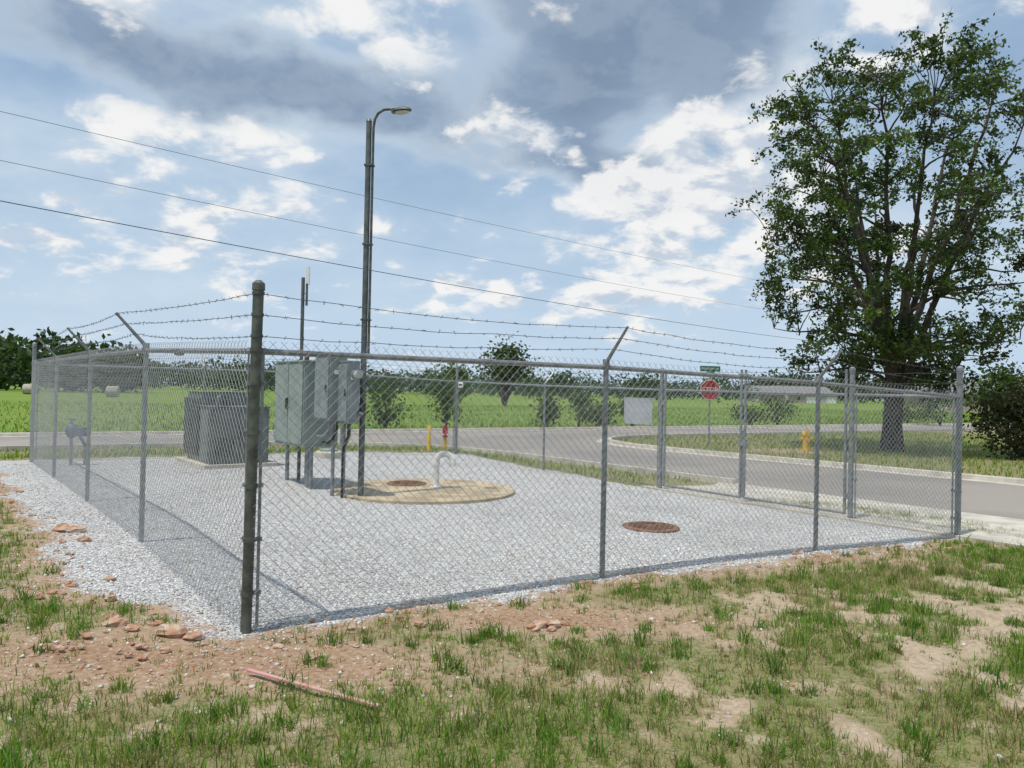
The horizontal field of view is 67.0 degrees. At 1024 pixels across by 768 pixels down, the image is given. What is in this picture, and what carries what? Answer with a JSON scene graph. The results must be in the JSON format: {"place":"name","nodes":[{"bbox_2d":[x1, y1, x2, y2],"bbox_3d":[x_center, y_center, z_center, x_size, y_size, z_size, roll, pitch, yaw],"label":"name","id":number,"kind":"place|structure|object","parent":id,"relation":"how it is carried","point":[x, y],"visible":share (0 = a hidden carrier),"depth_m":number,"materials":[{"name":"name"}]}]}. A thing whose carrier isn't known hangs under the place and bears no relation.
{"place":"outdoors","nodes":[
{"label":"outdoors","id":0,"kind":"place"},
{"bbox_2d":[0,383,1023,767],"bbox_3d":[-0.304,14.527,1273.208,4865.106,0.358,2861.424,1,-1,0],"label":"ground","id":1,"kind":"structure","parent":0,"point":[678,681],"depth_m":5.47,"materials":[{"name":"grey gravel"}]},
{"bbox_2d":[22,384,36,393],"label":"hay bale","id":2,"kind":"object","parent":1,"relation":"on","point":[26,388],"visible":0.52,"depth_m":111.33},
{"bbox_2d":[65,418,86,464],"bbox_3d":[-7.915,1.071,13.997,0.338,0.890,0.238,1,-1,0],"label":"backflow valve","id":3,"kind":"object","parent":1,"relation":"on","point":[79,432],"visible":0.45,"depth_m":13.98,"materials":[{"name":"blue paint"}]},
{"bbox_2d":[106,386,119,396],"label":"hay bale","id":4,"kind":"object","parent":1,"relation":"on","point":[108,389],"visible":0.48,"depth_m":103.41},
{"bbox_2d":[175,391,278,469],"bbox_3d":[-5.483,0.861,14.860,1.360,1.430,1.900,2,-1,-38],"label":"pad mounted transformer","id":5,"kind":"object","parent":1,"relation":"on","point":[265,436],"visible":0.6,"depth_m":14.20,"materials":[{"name":"paint"}]},
{"bbox_2d":[297,267,309,482],"bbox_3d":[-3.321,-0.105,12.290,0.128,3.520,0.078,1,-1,0],"label":"antenna mast","id":6,"kind":"object","parent":1,"relation":"on","point":[304,297],"visible":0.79,"depth_m":12.29,"materials":[{"name":"metal"}]},
{"bbox_2d":[274,357,337,489],"bbox_3d":[-3.278,0.625,12.229,0.657,2.160,1.210,2,-1,-38],"label":"control cabinet","id":7,"kind":"object","parent":1,"relation":"on","point":[301,436],"visible":0.65,"depth_m":11.81,"materials":[{"name":"grey metal"}]},
{"bbox_2d":[246,668,378,707],"bbox_3d":[-1.053,1.579,4.029,0.918,0.010,0.026,1,-1,29],"label":"wooden lath","id":8,"kind":"object","parent":1,"relation":"on","point":[275,677],"visible":0.71,"depth_m":4.05,"materials":[{"name":"brown wood"}]},
{"bbox_2d":[315,448,340,458],"bbox_3d":[-3.934,1.591,16.584,0.560,0.390,0.560,1,-1,0],"label":"concrete valve box","id":9,"kind":"object","parent":1,"relation":"on","point":[319,454],"visible":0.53,"depth_m":16.39,"materials":[{"name":"beige concrete"}]},
{"bbox_2d":[314,357,363,497],"bbox_3d":[-2.572,0.648,11.235,0.395,2.144,1.156,2,-1,-38],"label":"electrical rack","id":10,"kind":"object","parent":1,"relation":"on","point":[340,412],"visible":0.8,"depth_m":11.08,"materials":[{"name":"grey metal"}]},
{"bbox_2d":[351,106,411,499],"bbox_3d":[-1.876,-1.133,11.185,0.807,5.714,0.278,1,-1,10],"label":"street lamp","id":11,"kind":"object","parent":1,"relation":"on","point":[369,165],"visible":0.93,"depth_m":11.20,"materials":[{"name":"metal"}]},
{"bbox_2d":[366,382,414,427],"bbox_3d":[-5.573,1.025,35.878,2.513,2.209,2.110,1,-1,20],"label":"shrub","id":12,"kind":"object","parent":1,"relation":"on","point":[388,412],"visible":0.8,"depth_m":35.73,"materials":[{"name":"green plant"}]},
{"bbox_2d":[334,478,514,504],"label":"wet well slab","id":13,"kind":"structure","parent":1,"relation":"on","point":[387,493],"depth_m":11.72,"materials":[{"name":"concrete"}]},
{"bbox_2d":[386,480,425,485],"bbox_3d":[-1.735,1.659,12.733,0.660,0.089,0.660,1,-1,0],"label":"access hatch lid","id":14,"kind":"object","parent":13,"relation":"on","point":[407,482],"visible":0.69,"depth_m":12.64,"materials":[{"name":"metal"}]},
{"bbox_2d":[430,451,455,487],"bbox_3d":[-1.093,1.363,12.337,0.406,0.599,0.180,1,-1,0],"label":"vent pipe","id":15,"kind":"object","parent":13,"relation":"on","point":[437,465],"visible":0.91,"depth_m":12.29,"materials":[{"name":"white metal"}]},
{"bbox_2d":[427,425,430,451],"bbox_3d":[-2.181,1.452,20.286,0.104,0.750,0.104,1,-1,0],"label":"yellow bollard","id":16,"kind":"object","parent":1,"relation":"on","point":[428,437],"visible":0.76,"depth_m":20.24,"materials":[{"name":"metal"}]},
{"bbox_2d":[442,425,447,450],"bbox_3d":[-1.781,1.466,20.586,0.170,0.750,0.170,1,-1,0],"label":"post indicator valve","id":17,"kind":"object","parent":1,"relation":"on","point":[445,429],"visible":0.77,"depth_m":20.55,"materials":[{"name":"red paint"}]},
{"bbox_2d":[422,368,471,425],"bbox_3d":[-3.200,0.695,36.965,2.519,2.987,2.697,1,-1,0],"label":"shrub","id":18,"kind":"object","parent":1,"relation":"on","point":[446,397],"visible":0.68,"depth_m":36.83,"materials":[{"name":"green plant"}]},
{"bbox_2d":[428,363,475,402],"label":"tree","id":19,"kind":"object","parent":1,"relation":"on","point":[460,372],"visible":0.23,"depth_m":109.33,"materials":[{"name":"green plant"}]},
{"bbox_2d":[0,111,931,416],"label":"power line","id":20,"kind":"object","parent":1,"relation":"on","point":[354,233],"visible":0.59,"depth_m":28.23,"materials":[{"name":"metal"}]},
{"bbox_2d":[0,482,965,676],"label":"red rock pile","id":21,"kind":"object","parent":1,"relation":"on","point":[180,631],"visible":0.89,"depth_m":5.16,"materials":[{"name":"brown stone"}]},
{"bbox_2d":[0,327,974,402],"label":"distant tree line","id":22,"kind":"object","parent":1,"relation":"on","point":[15,363],"visible":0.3,"depth_m":218.02,"materials":[{"name":"green plant"}]},
{"bbox_2d":[29,280,963,633],"bbox_3d":[-1.620,0.634,12.224,9.646,2.563,12.535,2,-1,-36],"label":"chain link fence","id":23,"kind":"object","parent":1,"relation":"on","point":[257,382],"visible":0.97,"depth_m":7.22,"materials":[{"name":"metal"}]},
{"bbox_2d":[624,397,652,424],"bbox_3d":[2.388,0.509,14.651,0.024,0.500,0.720,2,-1,-38],"label":"fence notice sign","id":24,"kind":"object","parent":23,"relation":"attached to","point":[637,409],"visible":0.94,"depth_m":14.64,"materials":[{"name":"white metal"}]},
{"bbox_2d":[471,331,545,405],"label":"tree","id":25,"kind":"object","parent":1,"relation":"on","point":[509,356],"visible":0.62,"depth_m":99.00,"materials":[{"name":"green plant"}]},
{"bbox_2d":[0,400,1023,767],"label":"grass","id":26,"kind":"structure","parent":1,"relation":"on","point":[546,732],"depth_m":4.27,"materials":[{"name":"green plant"}]},
{"bbox_2d":[0,454,1023,767],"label":"gravel","id":27,"kind":"structure","parent":1,"relation":"on","point":[534,554],"depth_m":7.95,"materials":[{"name":"grey gravel"}]},
{"bbox_2d":[529,390,565,426],"bbox_3d":[1.845,1.293,39.048,1.649,2.046,1.920,1,-1,39],"label":"shrub","id":28,"kind":"object","parent":1,"relation":"on","point":[553,411],"visible":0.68,"depth_m":38.81,"materials":[{"name":"green plant"}]},
{"bbox_2d":[562,388,600,426],"bbox_3d":[3.579,1.284,40.046,2.074,2.163,2.487,1,-1,0],"label":"shrub","id":29,"kind":"object","parent":1,"relation":"on","point":[584,399],"visible":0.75,"depth_m":39.87,"materials":[{"name":"green plant"}]},
{"bbox_2d":[585,398,623,425],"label":"shrub","id":30,"kind":"object","parent":1,"relation":"on","point":[600,412],"visible":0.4,"depth_m":40.70,"materials":[{"name":"green plant"}]},
{"bbox_2d":[610,391,654,425],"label":"shrub","id":31,"kind":"object","parent":1,"relation":"on","point":[620,412],"visible":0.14,"depth_m":42.31,"materials":[{"name":"green plant"}]},
{"bbox_2d":[621,521,679,532],"bbox_3d":[1.683,1.764,9.403,0.700,0.094,0.700,1,-1,0],"label":"manhole cover","id":32,"kind":"object","parent":1,"relation":"on","point":[650,527],"visible":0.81,"depth_m":9.31,"materials":[{"name":"metal"}]},
{"bbox_2d":[700,366,719,443],"bbox_3d":[7.484,0.821,29.295,0.578,3.005,0.576,1,-1,36],"label":"stop sign","id":33,"kind":"object","parent":1,"relation":"on","point":[708,369],"visible":0.69,"depth_m":29.28,"materials":[{"name":"red metal"}]},
{"bbox_2d":[721,403,775,424],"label":"shrub","id":34,"kind":"object","parent":1,"relation":"on","point":[752,416],"visible":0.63,"depth_m":47.46,"materials":[{"name":"green plant"}]},
{"bbox_2d":[754,394,800,424],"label":"shrub","id":35,"kind":"object","parent":1,"relation":"on","point":[779,406],"visible":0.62,"depth_m":49.76,"materials":[{"name":"green plant"}]},
{"bbox_2d":[799,428,812,450],"bbox_3d":[10.112,1.941,26.562,0.418,0.820,0.374,1,-1,0],"label":"fire hydrant","id":36,"kind":"object","parent":1,"relation":"on","point":[806,441],"visible":0.7,"depth_m":26.50,"materials":[{"name":"yellow metal"}]},
{"bbox_2d":[725,8,1023,451],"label":"deciduous tree","id":37,"kind":"object","parent":1,"relation":"on","point":[879,325],"visible":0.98,"depth_m":26.13,"materials":[{"name":"green plant"}]},
{"bbox_2d":[881,400,931,422],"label":"shrub","id":38,"kind":"object","parent":1,"relation":"on","point":[907,415],"visible":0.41,"depth_m":57.97,"materials":[{"name":"green plant"}]},
{"bbox_2d":[906,398,971,425],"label":"shrub","id":39,"kind":"object","parent":1,"relation":"on","point":[936,416],"visible":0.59,"depth_m":55.93,"materials":[{"name":"green plant"}]},
{"bbox_2d":[943,376,1023,460],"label":"shrub","id":40,"kind":"object","parent":1,"relation":"on","point":[1011,411],"visible":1,"depth_m":24.85,"materials":[{"name":"green plant"}]},
{"bbox_2d":[963,361,1023,413],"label":"field tree","id":41,"kind":"object","parent":1,"relation":"on","point":[997,380],"visible":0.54,"depth_m":94.51,"materials":[{"name":"green plant"}]},
{"bbox_2d":[0,425,1023,519],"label":"road","id":42,"kind":"structure","parent":0,"point":[999,500],"depth_m":20.28,"materials":[{"name":"grey asphalt"}]},
{"bbox_2d":[0,423,1023,485],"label":"road kerb","id":43,"kind":"structure","parent":42,"relation":"on","point":[994,479],"depth_m":23.18,"materials":[{"name":"concrete"}]},
{"bbox_2d":[0,0,1023,399],"label":"sky","id":44,"kind":"structure","parent":0,"point":[623,126],"materials":[{"name":"blue"}]},
{"bbox_2d":[738,385,769,401],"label":"suburban house","id":45,"kind":"structure","parent":0,"point":[759,388],"depth_m":282.56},
{"bbox_2d":[758,385,815,402],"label":"suburban house","id":46,"kind":"structure","parent":0,"point":[791,390],"depth_m":265.34,"materials":[{"name":"beige brick"}]},
{"bbox_2d":[805,386,836,403],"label":"suburban house","id":47,"kind":"structure","parent":0,"point":[827,396],"depth_m":274.48,"materials":[{"name":"white"}]},
{"bbox_2d":[640,482,1023,546],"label":"concrete driveway","id":48,"kind":"structure","parent":0,"point":[1003,523],"depth_m":11.87,"materials":[{"name":"grey concrete"}]},
{"bbox_2d":[660,369,848,514],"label":"chain link gate","id":49,"kind":"structure","parent":48,"relation":"on","point":[742,446],"depth_m":12.68,"materials":[{"name":"metal"}]},
{"bbox_2d":[903,384,932,407],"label":"suburban house","id":50,"kind":"structure","parent":0,"point":[907,400],"depth_m":186.09,"materials":[{"name":"beige brick"}]},
{"bbox_2d":[924,380,973,409],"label":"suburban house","id":51,"kind":"structure","parent":0,"point":[946,391],"depth_m":148.75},
{"bbox_2d":[947,377,1023,412],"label":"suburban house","id":52,"kind":"structure","parent":0,"point":[966,409],"depth_m":129.10,"materials":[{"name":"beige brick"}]}
]}

